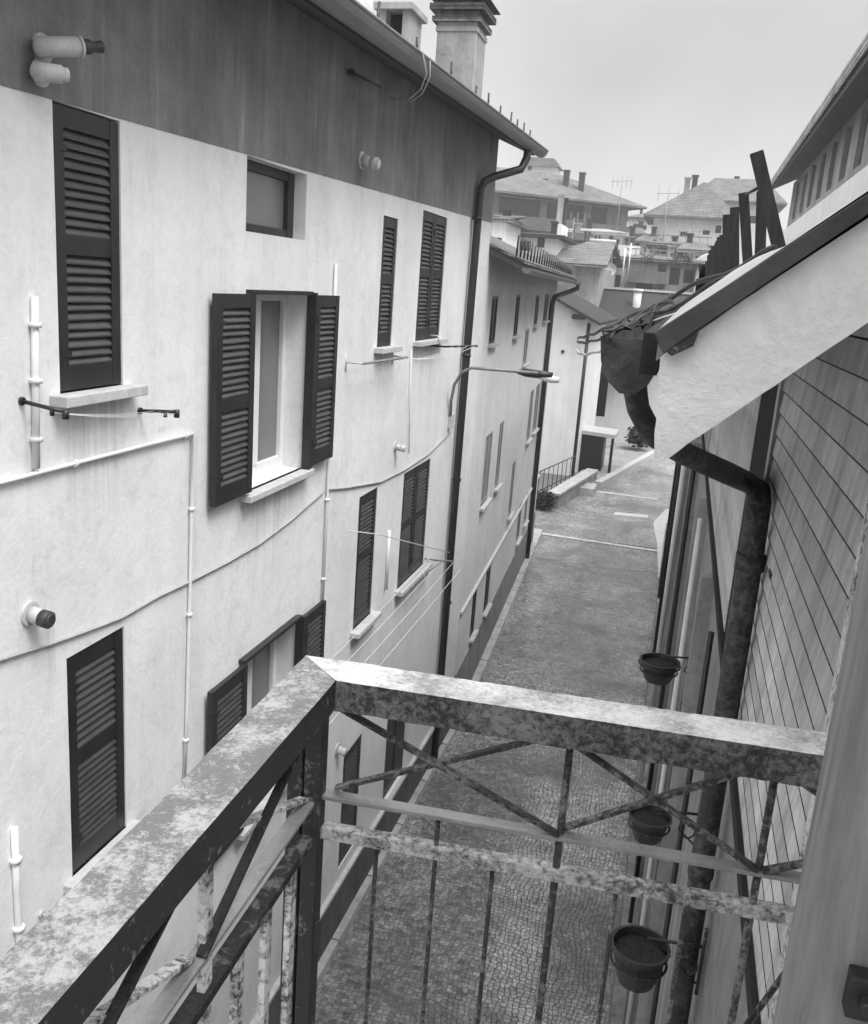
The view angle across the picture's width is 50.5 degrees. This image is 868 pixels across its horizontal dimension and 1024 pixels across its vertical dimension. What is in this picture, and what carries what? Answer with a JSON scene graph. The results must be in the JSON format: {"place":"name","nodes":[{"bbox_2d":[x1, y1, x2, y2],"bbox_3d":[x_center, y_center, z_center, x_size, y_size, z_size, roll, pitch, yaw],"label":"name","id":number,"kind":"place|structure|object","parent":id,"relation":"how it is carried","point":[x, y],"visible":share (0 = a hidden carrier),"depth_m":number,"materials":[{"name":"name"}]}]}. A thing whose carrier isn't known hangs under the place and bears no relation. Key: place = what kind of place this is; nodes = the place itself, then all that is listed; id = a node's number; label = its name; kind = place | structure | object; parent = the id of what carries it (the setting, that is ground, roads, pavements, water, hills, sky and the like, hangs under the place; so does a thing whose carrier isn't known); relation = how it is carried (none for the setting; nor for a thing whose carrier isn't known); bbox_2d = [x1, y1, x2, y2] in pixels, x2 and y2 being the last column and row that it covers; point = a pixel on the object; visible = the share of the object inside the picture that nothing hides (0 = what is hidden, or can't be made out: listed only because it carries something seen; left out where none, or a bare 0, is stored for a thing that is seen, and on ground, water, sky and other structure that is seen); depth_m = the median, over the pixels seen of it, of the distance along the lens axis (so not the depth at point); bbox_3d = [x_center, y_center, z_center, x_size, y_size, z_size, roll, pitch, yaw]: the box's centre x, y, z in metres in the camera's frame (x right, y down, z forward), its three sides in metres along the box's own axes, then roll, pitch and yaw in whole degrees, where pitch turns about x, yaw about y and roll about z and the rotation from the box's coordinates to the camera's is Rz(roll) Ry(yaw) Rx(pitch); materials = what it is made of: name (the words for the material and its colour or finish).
{"place":"outdoors","nodes":[
{"label":"outdoors","id":0,"kind":"place"},
{"bbox_2d":[315,535,658,1023],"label":"cobbled alley","id":1,"kind":"structure","parent":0,"point":[579,630],"depth_m":13.11,"materials":[{"name":"stone"}]},
{"bbox_2d":[317,528,542,986],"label":"kerb","id":2,"kind":"structure","parent":1,"relation":"on","point":[332,947],"depth_m":14.39,"materials":[{"name":"concrete"}]},
{"bbox_2d":[542,533,656,551],"bbox_3d":[5.567,1.020,29.916,4.678,0.035,0.218,9,15,17],"label":"road channel","id":3,"kind":"object","parent":1,"relation":"on","point":[599,542],"visible":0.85,"depth_m":29.94,"materials":[{"name":"concrete"}]},
{"bbox_2d":[491,167,646,233],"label":"apartment block","id":4,"kind":"structure","parent":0,"point":[532,196],"depth_m":82.30,"materials":[{"name":"paint"}]},
{"bbox_2d":[498,197,537,216],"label":"window","id":5,"kind":"structure","parent":4,"relation":"in","point":[521,207],"depth_m":81.16,"materials":[{"name":"paint"}]},
{"bbox_2d":[525,157,562,173],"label":"roof turret","id":6,"kind":"object","parent":4,"relation":"on","point":[546,165],"visible":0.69,"depth_m":104.33,"materials":[{"name":"paint"}]},
{"bbox_2d":[546,202,582,221],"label":"window","id":7,"kind":"structure","parent":4,"relation":"in","point":[576,210],"depth_m":82.82,"materials":[{"name":"glass"}]},
{"bbox_2d":[591,207,605,223],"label":"window","id":8,"kind":"structure","parent":4,"relation":"in","point":[598,214],"depth_m":83.92,"materials":[{"name":"paint"}]},
{"bbox_2d":[534,445,674,548],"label":"lane","id":9,"kind":"structure","parent":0,"point":[587,517],"depth_m":34.40,"materials":[{"name":"asphalt"}]},
{"bbox_2d":[535,489,557,509],"bbox_3d":[4.058,-0.439,33.835,0.954,0.803,0.961,8,14,14],"label":"shrub","id":10,"kind":"object","parent":9,"relation":"on","point":[542,501],"visible":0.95,"depth_m":33.68,"materials":[{"name":"grey plant"}]},
{"bbox_2d":[548,468,598,508],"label":"wall","id":11,"kind":"structure","parent":9,"relation":"on","point":[566,491],"depth_m":35.91,"materials":[{"name":"paint"}]},
{"bbox_2d":[539,284,617,475],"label":"gabled house","id":12,"kind":"structure","parent":9,"relation":"on","point":[571,404],"depth_m":38.02,"materials":[{"name":"paint"}]},
{"bbox_2d":[579,482,596,496],"bbox_3d":[6.127,-0.937,37.343,0.850,0.330,1.200,8,14,14],"label":"stone step","id":13,"kind":"object","parent":9,"relation":"on","point":[587,489],"visible":0.56,"depth_m":36.79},
{"bbox_2d":[578,425,618,472],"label":"shed","id":14,"kind":"structure","parent":9,"relation":"on","point":[593,447],"depth_m":41.00,"materials":[{"name":"paint"}]},
{"bbox_2d":[595,449,653,488],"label":"wall","id":15,"kind":"structure","parent":9,"relation":"on","point":[611,477],"depth_m":41.59,"materials":[{"name":"stone"}]},
{"bbox_2d":[634,226,660,254],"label":"house","id":16,"kind":"structure","parent":9,"relation":"on","point":[640,241],"depth_m":71.62,"materials":[{"name":"paint"}]},
{"bbox_2d":[676,233,710,292],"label":"house","id":17,"kind":"structure","parent":9,"relation":"on","point":[700,249],"depth_m":61.52,"materials":[{"name":"grey paint"}]},
{"bbox_2d":[694,253,708,265],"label":"house","id":18,"kind":"structure","parent":9,"relation":"on","point":[700,260],"depth_m":53.99,"materials":[{"name":"paint"}]},
{"bbox_2d":[579,443,652,482],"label":"verge","id":19,"kind":"structure","parent":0,"point":[623,454],"depth_m":45.66,"materials":[{"name":"paint"}]},
{"bbox_2d":[624,426,649,448],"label":"shrub","id":20,"kind":"object","parent":19,"relation":"on","point":[637,439],"visible":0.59,"depth_m":47.25,"materials":[{"name":"grey plant"}]},
{"bbox_2d":[372,0,867,230],"label":"sky","id":21,"kind":"structure","parent":0,"point":[657,93],"materials":[{"name":"white"}]},
{"bbox_2d":[627,210,652,233],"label":"white house","id":22,"kind":"structure","parent":0,"point":[632,220],"depth_m":98.44,"materials":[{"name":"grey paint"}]},
{"bbox_2d":[594,286,694,445],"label":"end house","id":23,"kind":"structure","parent":0,"point":[619,303],"depth_m":49.49,"materials":[{"name":"paint"}]},
{"bbox_2d":[596,374,607,416],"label":"window","id":24,"kind":"structure","parent":23,"relation":"in","point":[603,385],"depth_m":49.30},
{"bbox_2d":[621,245,698,292],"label":"terrace house","id":25,"kind":"structure","parent":0,"point":[661,273],"depth_m":58.29,"materials":[{"name":"paint"}]},
{"bbox_2d":[669,268,680,284],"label":"window","id":26,"kind":"structure","parent":25,"relation":"in","point":[674,277],"depth_m":58.30,"materials":[{"name":"paint"}]},
{"bbox_2d":[683,269,694,282],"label":"window","id":27,"kind":"structure","parent":25,"relation":"in","point":[688,277],"depth_m":58.07,"materials":[{"name":"paint"}]},
{"bbox_2d":[653,509,668,578],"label":"pavement","id":28,"kind":"structure","parent":0,"point":[660,522],"depth_m":31.75,"materials":[{"name":"concrete"}]},
{"bbox_2d":[645,234,713,256],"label":"terrace house","id":29,"kind":"structure","parent":0,"point":[659,245],"depth_m":65.46,"materials":[{"name":"paint"}]},
{"bbox_2d":[708,176,786,264],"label":"hipped house","id":30,"kind":"structure","parent":0,"point":[727,190],"depth_m":82.44,"materials":[{"name":"grey paint"}]},
{"label":"ground","id":31,"kind":"structure","parent":0,"visible":0},
{"bbox_2d":[0,0,548,1023],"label":"apartment building","id":32,"kind":"structure","parent":31,"relation":"on","point":[196,202],"depth_m":6.71,"materials":[{"name":"paint"}]},
{"bbox_2d":[9,826,24,942],"bbox_3d":[-2.333,2.347,5.171,0.066,1.289,0.069,14,17,36],"label":"conduit","id":33,"kind":"object","parent":32,"relation":"attached to","point":[15,860],"visible":0.63,"depth_m":5.08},
{"bbox_2d":[28,296,42,468],"bbox_3d":[-2.044,-0.656,4.715,0.068,0.878,0.090,8,14,14],"label":"conduit","id":34,"kind":"object","parent":32,"relation":"attached to","point":[35,381],"visible":1,"depth_m":4.70,"materials":[{"name":"plastic"}]},
{"bbox_2d":[20,601,55,628],"bbox_3d":[-2.107,0.552,4.914,0.156,0.135,0.135,8,14,14],"label":"flue vent","id":35,"kind":"object","parent":32,"relation":"attached to","point":[32,612],"visible":1,"depth_m":4.88,"materials":[{"name":"plastic"}]},
{"bbox_2d":[18,397,68,419],"bbox_3d":[-1.960,-0.523,4.628,0.279,0.087,0.044,8,14,14],"label":"line bracket","id":36,"kind":"object","parent":32,"relation":"attached to","point":[22,401],"visible":1,"depth_m":4.61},
{"bbox_2d":[29,58,69,86],"bbox_3d":[-1.877,-2.127,4.445,0.184,0.130,0.209,-5,17,-34],"label":"flue vent","id":37,"kind":"object","parent":32,"relation":"attached to","point":[43,74],"visible":0.98,"depth_m":4.38,"materials":[{"name":"plastic"}]},
{"bbox_2d":[31,33,104,62],"bbox_3d":[-1.801,-2.252,4.484,0.355,0.148,0.215,-8,19,-41],"label":"flue vent","id":38,"kind":"object","parent":32,"relation":"attached to","point":[46,48],"visible":0.95,"depth_m":4.40,"materials":[{"name":"plastic"}]},
{"bbox_2d":[0,432,194,777],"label":"conduit","id":39,"kind":"object","parent":32,"relation":"attached to","point":[77,463],"visible":0.97,"depth_m":6.40,"materials":[{"name":"plastic"}]},
{"bbox_2d":[49,103,147,408],"bbox_3d":[-1.871,-1.380,5.050,0.195,1.530,0.770,8,14,14],"label":"window","id":40,"kind":"structure","parent":32,"relation":"in","point":[85,146],"depth_m":5.04,"materials":[{"name":"paint"}]},
{"bbox_2d":[63,628,140,893],"bbox_3d":[-2.084,1.513,5.756,0.195,1.500,0.765,8,14,14],"label":"window","id":41,"kind":"structure","parent":32,"relation":"in","point":[94,673],"depth_m":5.75,"materials":[{"name":"paint"}]},
{"bbox_2d":[137,407,179,417],"bbox_3d":[-1.692,-0.614,5.658,0.279,0.054,0.044,8,14,14],"label":"line bracket","id":42,"kind":"object","parent":32,"relation":"attached to","point":[176,412],"visible":0.97,"depth_m":5.64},
{"bbox_2d":[41,411,170,417],"bbox_3d":[-1.782,-0.556,5.133,0.152,0.120,1.059,8,14,14],"label":"clothes line","id":43,"kind":"object","parent":42,"relation":"attached to","point":[109,415],"visible":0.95,"depth_m":5.11,"materials":[{"name":"metal"}]},
{"bbox_2d":[0,491,323,661],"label":"wall cable","id":44,"kind":"object","parent":32,"relation":"attached to","point":[130,612],"depth_m":6.00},
{"bbox_2d":[207,600,325,863],"bbox_3d":[-1.587,1.880,8.320,0.350,1.645,2.328,8,14,14],"label":"window","id":45,"kind":"structure","parent":32,"relation":"in","point":[234,697],"depth_m":8.27,"materials":[{"name":"black paint"}]},
{"bbox_2d":[246,159,294,238],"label":"window","id":46,"kind":"structure","parent":32,"relation":"in","point":[270,190],"depth_m":7.34,"materials":[{"name":"glass"}]},
{"bbox_2d":[210,289,339,506],"bbox_3d":[-1.378,-1.005,7.603,0.350,1.625,2.328,8,14,14],"label":"window","id":47,"kind":"structure","parent":32,"relation":"in","point":[249,330],"depth_m":7.72,"materials":[{"name":"black paint"}]},
{"bbox_2d":[321,263,337,599],"bbox_3d":[-1.015,-0.612,8.875,0.054,3.461,0.088,8,14,14],"label":"conduit","id":48,"kind":"object","parent":32,"relation":"attached to","point":[327,500],"visible":0.45,"depth_m":9.03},
{"bbox_2d":[338,735,360,866],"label":"window","id":49,"kind":"structure","parent":32,"relation":"in","point":[351,765],"depth_m":11.18,"materials":[{"name":"glass"}]},
{"bbox_2d":[348,68,381,88],"bbox_3d":[-0.643,-3.940,8.356,0.126,0.067,0.547,9,15,19],"label":"wall hook","id":50,"kind":"object","parent":32,"relation":"attached to","point":[352,73],"depth_m":8.19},
{"bbox_2d":[350,488,381,638],"bbox_3d":[-0.772,0.552,10.513,0.195,1.605,0.815,8,14,14],"label":"window","id":51,"kind":"structure","parent":32,"relation":"in","point":[367,502],"depth_m":10.53,"materials":[{"name":"paint"}]},
{"bbox_2d":[359,151,380,169],"bbox_3d":[-0.608,-3.340,8.745,0.201,0.166,0.165,8,14,14],"label":"flue vent","id":52,"kind":"object","parent":32,"relation":"attached to","point":[370,162],"visible":1,"depth_m":8.71,"materials":[{"name":"plastic"}]},
{"bbox_2d":[345,352,407,370],"bbox_3d":[-0.587,-1.618,9.757,0.206,0.201,1.540,8,14,14],"label":"drying rail","id":53,"kind":"object","parent":32,"relation":"attached to","point":[392,359],"visible":0.89,"depth_m":9.41,"materials":[{"name":"metal"}]},
{"bbox_2d":[404,346,473,359],"bbox_3d":[0.080,-1.904,11.014,0.305,0.133,1.810,9,15,18],"label":"clothes line","id":54,"kind":"object","parent":53,"relation":"attached to","point":[430,357],"visible":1,"depth_m":11.11,"materials":[{"name":"metal"}]},
{"bbox_2d":[384,530,390,589],"bbox_3d":[-0.571,0.593,11.313,0.041,0.750,0.041,14,17,36],"label":"conduit","id":55,"kind":"object","parent":32,"relation":"attached to","point":[387,561],"visible":1,"depth_m":11.29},
{"bbox_2d":[374,217,402,353],"bbox_3d":[-0.493,-2.463,10.007,0.195,1.425,0.695,8,14,14],"label":"window","id":56,"kind":"structure","parent":32,"relation":"in","point":[389,225],"depth_m":10.03,"materials":[{"name":"paint"}]},
{"bbox_2d":[329,431,450,489],"bbox_3d":[-0.400,-0.624,11.366,0.020,0.284,4.948,8,14,14],"label":"wall cable","id":57,"kind":"object","parent":32,"relation":"attached to","point":[392,475],"depth_m":10.95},
{"bbox_2d":[383,719,404,798],"bbox_3d":[-0.594,3.260,13.066,0.065,1.480,1.130,8,14,14],"label":"door","id":58,"kind":"structure","parent":32,"relation":"in","point":[394,753],"depth_m":13.09,"materials":[{"name":"paint"}]},
{"bbox_2d":[388,54,430,102],"bbox_3d":[-0.187,-3.961,8.528,0.198,0.232,1.463,0,14,-14],"label":"loose wire","id":59,"kind":"object","parent":32,"relation":"attached to","point":[421,86],"visible":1,"depth_m":8.33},
{"bbox_2d":[408,350,411,453],"bbox_3d":[-0.296,-1.349,11.370,0.016,1.308,0.202,8,14,14],"label":"conduit","id":60,"kind":"object","parent":32,"relation":"attached to","point":[409,403],"visible":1,"depth_m":11.34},
{"bbox_2d":[395,459,431,596],"bbox_3d":[-0.253,0.158,12.388,0.195,1.600,1.455,8,14,14],"label":"window","id":61,"kind":"structure","parent":32,"relation":"in","point":[415,486],"depth_m":12.37,"materials":[{"name":"paint"}]},
{"bbox_2d":[413,211,448,346],"bbox_3d":[-0.018,-2.940,11.660,0.195,1.600,1.330,8,14,14],"label":"window","id":62,"kind":"structure","parent":32,"relation":"in","point":[433,227],"depth_m":11.64,"materials":[{"name":"paint"}]},
{"bbox_2d":[424,557,453,576],"bbox_3d":[0.130,0.776,12.669,0.186,0.601,1.197,-1,15,-18],"label":"drying bracket","id":63,"kind":"object","parent":32,"relation":"attached to","point":[441,561],"visible":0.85,"depth_m":13.07,"materials":[{"name":"metal"}]},
{"bbox_2d":[329,559,464,723],"bbox_3d":[-0.618,1.385,10.232,0.518,0.039,6.131,8,14,14],"label":"clothes line","id":64,"kind":"object","parent":63,"relation":"attached to","point":[400,622],"visible":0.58,"depth_m":10.83,"materials":[{"name":"fabric"}]},
{"bbox_2d":[430,335,477,347],"bbox_3d":[0.257,-2.185,11.866,0.655,0.153,0.042,9,15,18],"label":"drying bracket","id":65,"kind":"object","parent":32,"relation":"attached to","point":[440,345],"visible":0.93,"depth_m":11.90,"materials":[{"name":"metal"}]},
{"bbox_2d":[448,366,559,428],"bbox_3d":[1.007,-1.601,13.250,1.559,0.957,0.491,4,14,0],"label":"street lamp","id":66,"kind":"object","parent":32,"relation":"attached to","point":[546,376],"visible":1,"depth_m":13.22,"materials":[{"name":"metal"}]},
{"bbox_2d":[491,209,529,248],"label":"white house","id":67,"kind":"structure","parent":31,"relation":"on","point":[507,226],"depth_m":45.40,"materials":[{"name":"paint"}]},
{"bbox_2d":[455,235,581,679],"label":"terraced house","id":68,"kind":"structure","parent":31,"relation":"on","point":[522,295],"depth_m":19.29,"materials":[{"name":"grey paint"}]},
{"bbox_2d":[469,590,478,643],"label":"window","id":69,"kind":"structure","parent":68,"relation":"in","point":[475,632],"depth_m":17.98,"materials":[{"name":"paint"}]},
{"bbox_2d":[479,431,492,511],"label":"window","id":70,"kind":"structure","parent":68,"relation":"in","point":[484,504],"depth_m":17.44,"materials":[{"name":"wood"}]},
{"bbox_2d":[482,565,492,617],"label":"window","id":71,"kind":"structure","parent":68,"relation":"in","point":[487,606],"depth_m":19.63,"materials":[{"name":"paint"}]},
{"bbox_2d":[488,296,499,347],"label":"window","id":72,"kind":"structure","parent":68,"relation":"in","point":[491,344],"depth_m":16.02,"materials":[{"name":"paint"}]},
{"bbox_2d":[494,421,503,492],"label":"window","id":73,"kind":"structure","parent":68,"relation":"in","point":[499,486],"depth_m":18.99,"materials":[{"name":"wood"}]},
{"bbox_2d":[507,460,515,520],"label":"window","id":74,"kind":"structure","parent":68,"relation":"in","point":[512,513],"depth_m":22.01,"materials":[{"name":"wood"}]},
{"bbox_2d":[512,294,521,338],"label":"window","id":75,"kind":"structure","parent":68,"relation":"in","point":[518,296],"depth_m":19.06,"materials":[{"name":"paint"}]},
{"bbox_2d":[515,503,522,545],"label":"window","id":76,"kind":"structure","parent":68,"relation":"in","point":[519,539],"depth_m":24.64,"materials":[{"name":"paint"}]},
{"bbox_2d":[522,329,529,367],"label":"window","id":77,"kind":"structure","parent":68,"relation":"in","point":[524,364],"depth_m":21.31,"materials":[{"name":"wood"}]},
{"bbox_2d":[526,389,533,444],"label":"window","id":78,"kind":"structure","parent":68,"relation":"in","point":[529,440],"depth_m":24.21,"materials":[{"name":"wood"}]},
{"bbox_2d":[532,383,539,435],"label":"window","id":79,"kind":"structure","parent":68,"relation":"in","point":[534,430],"depth_m":25.59,"materials":[{"name":"wood"}]},
{"bbox_2d":[533,295,540,327],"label":"window","id":80,"kind":"structure","parent":68,"relation":"in","point":[535,325],"depth_m":22.62,"materials":[{"name":"paint"}]},
{"bbox_2d":[542,294,549,322],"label":"window","id":81,"kind":"structure","parent":68,"relation":"in","point":[544,320],"depth_m":24.89,"materials":[{"name":"paint"}]},
{"bbox_2d":[519,221,576,256],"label":"white house","id":82,"kind":"structure","parent":31,"relation":"on","point":[553,243],"depth_m":50.35,"materials":[{"name":"grey paint"}]},
{"bbox_2d":[536,472,577,507],"bbox_3d":[3.547,-0.790,35.813,3.881,0.420,8.581,8,14,14],"label":"raised bed","id":83,"kind":"object","parent":31,"relation":"on","point":[549,481],"visible":0.07,"depth_m":37.29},
{"bbox_2d":[537,455,575,496],"bbox_3d":[4.787,-1.407,35.708,0.044,1.019,4.407,11,15,24],"label":"garden railing","id":84,"kind":"object","parent":83,"relation":"on","point":[557,474],"visible":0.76,"depth_m":35.63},
{"bbox_2d":[556,194,568,235],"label":"white house","id":85,"kind":"structure","parent":31,"relation":"on","point":[562,228],"depth_m":56.27,"materials":[{"name":"paint"}]},
{"bbox_2d":[567,223,583,246],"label":"house","id":86,"kind":"structure","parent":31,"relation":"on","point":[578,237],"depth_m":64.14,"materials":[{"name":"grey paint"}]},
{"bbox_2d":[538,239,622,306],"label":"tiled roof house","id":87,"kind":"structure","parent":31,"relation":"on","point":[589,261],"depth_m":49.44,"materials":[{"name":"tile"}]},
{"bbox_2d":[568,218,628,244],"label":"white house","id":88,"kind":"structure","parent":31,"relation":"on","point":[589,225],"depth_m":68.47,"materials":[{"name":"paint"}]},
{"bbox_2d":[604,239,625,287],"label":"terrace house","id":89,"kind":"structure","parent":31,"relation":"on","point":[618,274],"depth_m":58.27,"materials":[{"name":"paint"}]},
{"bbox_2d":[592,226,643,255],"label":"terrace house","id":90,"kind":"structure","parent":31,"relation":"on","point":[621,248],"depth_m":64.45,"materials":[{"name":"grey paint"}]},
{"bbox_2d":[633,221,645,245],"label":"house","id":91,"kind":"structure","parent":31,"relation":"on","point":[639,231],"depth_m":89.75,"materials":[{"name":"paint"}]},
{"bbox_2d":[643,175,739,244],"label":"hipped house","id":92,"kind":"structure","parent":31,"relation":"on","point":[705,206],"depth_m":72.26,"materials":[{"name":"grey paint"}]},
{"bbox_2d":[600,189,867,1023],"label":"cottage","id":93,"kind":"structure","parent":31,"relation":"on","point":[755,429],"depth_m":2.26,"materials":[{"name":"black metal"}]},
{"bbox_2d":[0,655,827,1023],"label":"balcony","id":94,"kind":"structure","parent":93,"relation":"attached to","point":[84,943],"depth_m":1.24,"materials":[{"name":"black metal"}]},
{"bbox_2d":[575,313,674,356],"bbox_3d":[2.667,-2.899,16.079,0.082,1.912,28.719,6,14,7],"label":"overhead cable","id":95,"kind":"object","parent":93,"relation":"attached to","point":[599,351],"visible":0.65,"depth_m":10.28,"materials":[{"name":"metal"}]},
{"bbox_2d":[602,293,675,340],"bbox_3d":[0.475,-0.454,2.115,0.037,0.109,0.575,11,15,25],"label":"tangled cable","id":96,"kind":"object","parent":93,"relation":"on","point":[618,328],"visible":0.99,"depth_m":2.15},
{"bbox_2d":[576,275,726,343],"bbox_3d":[2.695,-3.054,16.036,0.083,1.646,28.722,6,14,7],"label":"overhead cable","id":97,"kind":"object","parent":93,"relation":"attached to","point":[696,293],"visible":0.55,"depth_m":3.38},
{"bbox_2d":[610,925,708,994],"bbox_3d":[0.746,1.519,3.159,0.292,0.265,0.206,16,18,40],"label":"hanging pot","id":98,"kind":"object","parent":93,"relation":"hanging from","point":[642,955],"visible":0.97,"depth_m":3.16,"materials":[{"name":"plastic"}]},
{"bbox_2d":[627,804,697,845],"bbox_3d":[0.999,1.344,4.058,0.288,0.260,0.191,1,14,-11],"label":"hanging pot","id":99,"kind":"object","parent":93,"relation":"hanging from","point":[652,823],"visible":0.83,"depth_m":4.02,"materials":[{"name":"ceramic"}]},
{"bbox_2d":[638,652,688,684],"bbox_3d":[1.392,0.901,5.540,0.325,0.260,0.255,0,15,-17],"label":"hanging pot","id":100,"kind":"object","parent":93,"relation":"hanging from","point":[660,668],"visible":0.91,"depth_m":5.50,"materials":[{"name":"plastic"}]},
{"bbox_2d":[577,244,778,338],"bbox_3d":[2.755,-3.125,16.061,0.084,1.572,28.625,6,14,7],"label":"overhead cable","id":101,"kind":"object","parent":93,"relation":"attached to","point":[767,249],"visible":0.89,"depth_m":3.32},
{"bbox_2d":[719,235,721,272],"bbox_3d":[2.297,-1.999,7.324,0.102,0.404,0.040,8,14,14],"label":"wooden stake","id":102,"kind":"object","parent":93,"relation":"on","point":[720,253],"visible":0.21,"depth_m":7.30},
{"bbox_2d":[722,214,729,272],"bbox_3d":[1.642,-1.465,5.160,0.092,0.392,0.032,8,14,14],"label":"wooden stake","id":103,"kind":"object","parent":93,"relation":"on","point":[726,246],"visible":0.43,"depth_m":5.14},
{"bbox_2d":[730,207,738,269],"bbox_3d":[1.381,-1.226,4.225,0.087,0.335,0.028,8,14,14],"label":"wooden stake","id":104,"kind":"object","parent":93,"relation":"on","point":[734,237],"visible":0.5,"depth_m":4.21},
{"bbox_2d":[738,192,752,261],"bbox_3d":[1.116,-0.992,3.289,0.092,0.289,0.024,8,14,14],"label":"wooden stake","id":105,"kind":"object","parent":93,"relation":"on","point":[745,225],"visible":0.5,"depth_m":3.27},
{"bbox_2d":[755,191,766,253],"bbox_3d":[0.970,-0.833,2.728,0.056,0.229,0.021,8,14,14],"label":"wooden stake","id":106,"kind":"object","parent":93,"relation":"on","point":[760,233],"visible":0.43,"depth_m":2.72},
{"bbox_2d":[750,150,785,250],"bbox_3d":[0.823,-0.750,2.257,0.125,0.258,0.022,8,14,14],"label":"wooden stake","id":107,"kind":"object","parent":93,"relation":"on","point":[766,196],"visible":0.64,"depth_m":2.25,"materials":[{"name":"wood"}]},
{"bbox_2d":[773,525,867,1023],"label":"door leaf","id":108,"kind":"object","parent":93,"relation":"attached to","point":[824,978],"visible":1,"depth_m":0.62,"materials":[{"name":"grey wood"}]},
{"bbox_2d":[770,33,867,251],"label":"tall house","id":109,"kind":"structure","parent":31,"relation":"on","point":[824,164],"depth_m":23.52,"materials":[{"name":"paint"}]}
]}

